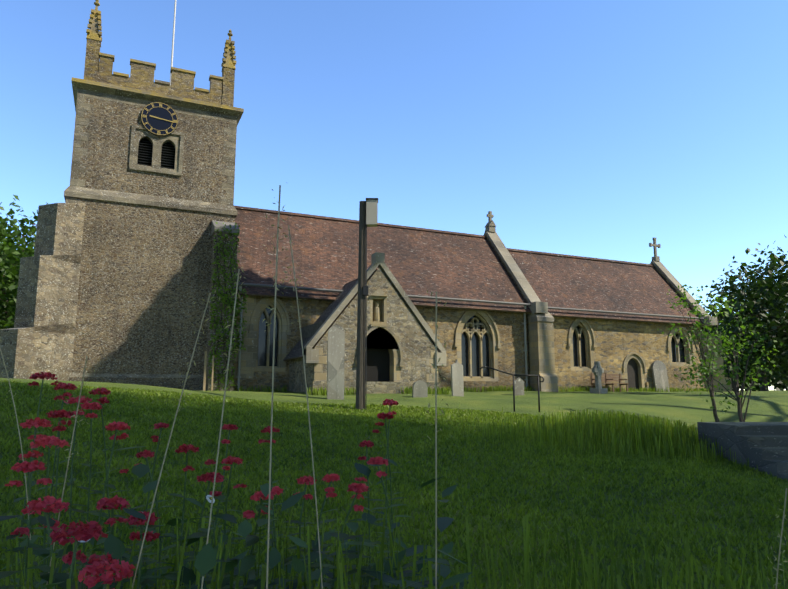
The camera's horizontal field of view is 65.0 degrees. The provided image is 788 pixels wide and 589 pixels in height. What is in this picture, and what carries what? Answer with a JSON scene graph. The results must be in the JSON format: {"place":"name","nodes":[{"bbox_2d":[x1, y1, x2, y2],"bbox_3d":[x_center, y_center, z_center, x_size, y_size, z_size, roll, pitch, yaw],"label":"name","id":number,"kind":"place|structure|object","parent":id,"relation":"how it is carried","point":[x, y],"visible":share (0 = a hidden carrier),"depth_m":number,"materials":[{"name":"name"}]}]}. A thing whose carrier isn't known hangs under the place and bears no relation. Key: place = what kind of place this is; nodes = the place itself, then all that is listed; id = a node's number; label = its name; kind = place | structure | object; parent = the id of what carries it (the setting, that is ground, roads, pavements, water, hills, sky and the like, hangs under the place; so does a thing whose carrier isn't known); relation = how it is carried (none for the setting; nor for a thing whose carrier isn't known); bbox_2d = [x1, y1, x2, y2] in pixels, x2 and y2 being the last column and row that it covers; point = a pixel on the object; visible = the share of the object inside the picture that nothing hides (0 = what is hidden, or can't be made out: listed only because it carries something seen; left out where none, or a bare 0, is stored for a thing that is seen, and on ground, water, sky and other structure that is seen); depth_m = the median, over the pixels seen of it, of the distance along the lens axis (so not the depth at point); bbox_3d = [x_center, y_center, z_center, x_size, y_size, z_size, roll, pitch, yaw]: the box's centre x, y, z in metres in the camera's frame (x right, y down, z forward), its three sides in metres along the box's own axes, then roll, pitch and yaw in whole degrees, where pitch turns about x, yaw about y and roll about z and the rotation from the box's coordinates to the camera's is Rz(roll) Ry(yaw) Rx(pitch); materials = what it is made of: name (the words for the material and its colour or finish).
{"place":"outdoors","nodes":[
{"label":"outdoors","id":0,"kind":"place"},
{"bbox_2d":[0,0,243,390],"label":"church tower","id":1,"kind":"structure","parent":0,"point":[115,283],"depth_m":23.49,"materials":[{"name":"beige stone"}]},
{"bbox_2d":[207,222,247,390],"bbox_3d":[-6.313,0.425,23.674,1.503,6.509,1.043,4,-10,-24],"label":"ivy foliage","id":2,"kind":"object","parent":1,"relation":"attached to","point":[224,297],"visible":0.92,"depth_m":23.56,"materials":[{"name":"green plant"}]},
{"bbox_2d":[0,378,787,588],"bbox_3d":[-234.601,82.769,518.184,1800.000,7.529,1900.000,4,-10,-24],"label":"ground","id":3,"kind":"structure","parent":0,"point":[689,408],"depth_m":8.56,"materials":[{"name":"green plant"}]},
{"bbox_2d":[3,223,36,321],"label":"copper beech tree","id":4,"kind":"object","parent":3,"relation":"on","point":[16,266],"visible":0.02,"depth_m":56.75,"materials":[{"name":"green plant"}]},
{"bbox_2d":[0,194,47,328],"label":"oak tree","id":5,"kind":"object","parent":3,"relation":"on","point":[11,256],"depth_m":37.27,"materials":[{"name":"green plant"}]},
{"bbox_2d":[78,495,215,588],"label":"daisies","id":6,"kind":"object","parent":3,"relation":"on","point":[207,498],"visible":0.25,"depth_m":2.04,"materials":[{"name":"white plant"}]},
{"bbox_2d":[203,234,236,390],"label":"ivy stems","id":7,"kind":"object","parent":3,"relation":"on","point":[205,366],"visible":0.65,"depth_m":23.11,"materials":[{"name":"brown plant"}]},
{"bbox_2d":[0,371,473,588],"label":"valerian","id":8,"kind":"object","parent":3,"relation":"on","point":[205,560],"depth_m":2.00,"materials":[{"name":"plant"}]},
{"bbox_2d":[283,252,445,393],"bbox_3d":[-1.698,1.899,25.346,5.540,6.200,5.800,4,-10,-24],"label":"church porch","id":9,"kind":"object","parent":3,"relation":"on","point":[400,340],"visible":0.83,"depth_m":23.07,"materials":[{"name":"beige stone"}]},
{"bbox_2d":[356,198,377,409],"bbox_3d":[-0.706,0.336,16.249,0.565,5.872,0.300,0,-9,-2],"label":"floodlight pole","id":10,"kind":"object","parent":3,"relation":"on","point":[368,212],"visible":0.83,"depth_m":16.19,"materials":[{"name":"brown"}]},
{"bbox_2d":[307,386,448,395],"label":"grass tufts","id":11,"kind":"object","parent":3,"relation":"on","point":[352,392],"visible":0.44,"depth_m":21.88,"materials":[{"name":"green plant"}]},
{"bbox_2d":[0,185,786,588],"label":"grass stalks","id":12,"kind":"object","parent":3,"relation":"on","point":[272,423],"visible":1,"depth_m":1.33,"materials":[{"name":"beige"}]},
{"bbox_2d":[0,189,787,585],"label":"seeding grass panicles","id":13,"kind":"object","parent":12,"relation":"attached to","point":[298,321],"visible":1,"depth_m":1.38,"materials":[{"name":"beige plant"}]},
{"bbox_2d":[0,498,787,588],"bbox_3d":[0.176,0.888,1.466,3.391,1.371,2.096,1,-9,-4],"label":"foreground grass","id":14,"kind":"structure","parent":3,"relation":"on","point":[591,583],"depth_m":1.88,"materials":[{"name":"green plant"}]},
{"bbox_2d":[236,385,708,391],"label":"wall weeds","id":15,"kind":"object","parent":3,"relation":"on","point":[502,388],"depth_m":29.10,"materials":[{"name":"green plant"}]},
{"bbox_2d":[233,205,731,391],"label":"church nave","id":16,"kind":"structure","parent":3,"relation":"on","point":[567,348],"depth_m":29.71,"materials":[{"name":"brown tile"}]},
{"bbox_2d":[236,282,703,390],"bbox_3d":[5.477,2.538,29.026,25.550,4.390,0.460,4,-10,-24],"label":"gutter and downpipes","id":17,"kind":"object","parent":16,"relation":"attached to","point":[238,377],"visible":0.71,"depth_m":28.10,"materials":[{"name":"black metal"}]},
{"bbox_2d":[327,325,669,399],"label":"gravestones","id":18,"kind":"object","parent":3,"relation":"on","point":[335,361],"visible":0.9,"depth_m":20.43,"materials":[{"name":"stone"}]},
{"bbox_2d":[480,366,543,411],"bbox_3d":[3.272,2.720,17.103,1.870,1.453,0.128,2,-9,-10],"label":"iron handrail","id":19,"kind":"object","parent":3,"relation":"on","point":[538,376],"visible":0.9,"depth_m":17.16,"materials":[{"name":"black metal"}]},
{"bbox_2d":[335,404,785,526],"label":"tall grass by steps","id":20,"kind":"structure","parent":3,"relation":"on","point":[614,431],"depth_m":11.67,"materials":[{"name":"green plant"}]},
{"bbox_2d":[590,373,628,391],"bbox_3d":[10.665,4.372,30.570,2.000,0.950,0.540,4,-10,-24],"label":"bench","id":21,"kind":"object","parent":3,"relation":"on","point":[605,378],"visible":0.73,"depth_m":30.73,"materials":[{"name":"brown wood"}]},
{"bbox_2d":[658,284,738,421],"bbox_3d":[8.649,1.605,17.135,2.154,4.076,2.412,4,-10,-24],"label":"young tree","id":22,"kind":"object","parent":3,"relation":"on","point":[692,338],"depth_m":17.21,"materials":[{"name":"green plant"}]},
{"bbox_2d":[679,296,782,421],"bbox_3d":[7.464,1.761,13.767,1.980,3.372,2.205,4,-10,-24],"label":"young tree","id":23,"kind":"object","parent":3,"relation":"on","point":[723,352],"depth_m":13.70,"materials":[{"name":"green plant"}]},
{"bbox_2d":[697,422,787,480],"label":"stone wall","id":24,"kind":"structure","parent":3,"relation":"on","point":[762,446],"depth_m":10.77,"materials":[{"name":"grey stone"}]},
{"bbox_2d":[701,266,787,390],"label":"tree","id":25,"kind":"object","parent":3,"relation":"on","point":[731,327],"depth_m":63.25,"materials":[{"name":"green plant"}]},
{"bbox_2d":[706,235,787,385],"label":"tree","id":26,"kind":"object","parent":3,"relation":"on","point":[777,291],"depth_m":48.73,"materials":[{"name":"green plant"}]},
{"bbox_2d":[716,310,787,390],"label":"tree","id":27,"kind":"object","parent":3,"relation":"on","point":[758,387],"depth_m":85.87,"materials":[{"name":"green plant"}]},
{"bbox_2d":[745,379,787,390],"bbox_3d":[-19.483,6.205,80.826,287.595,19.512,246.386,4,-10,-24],"label":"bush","id":28,"kind":"object","parent":3,"relation":"on","point":[779,386],"depth_m":142.41,"materials":[{"name":"green plant"}]},
{"bbox_2d":[0,0,787,389],"label":"sky","id":29,"kind":"structure","parent":0,"point":[602,129],"materials":[{"name":"blue"}]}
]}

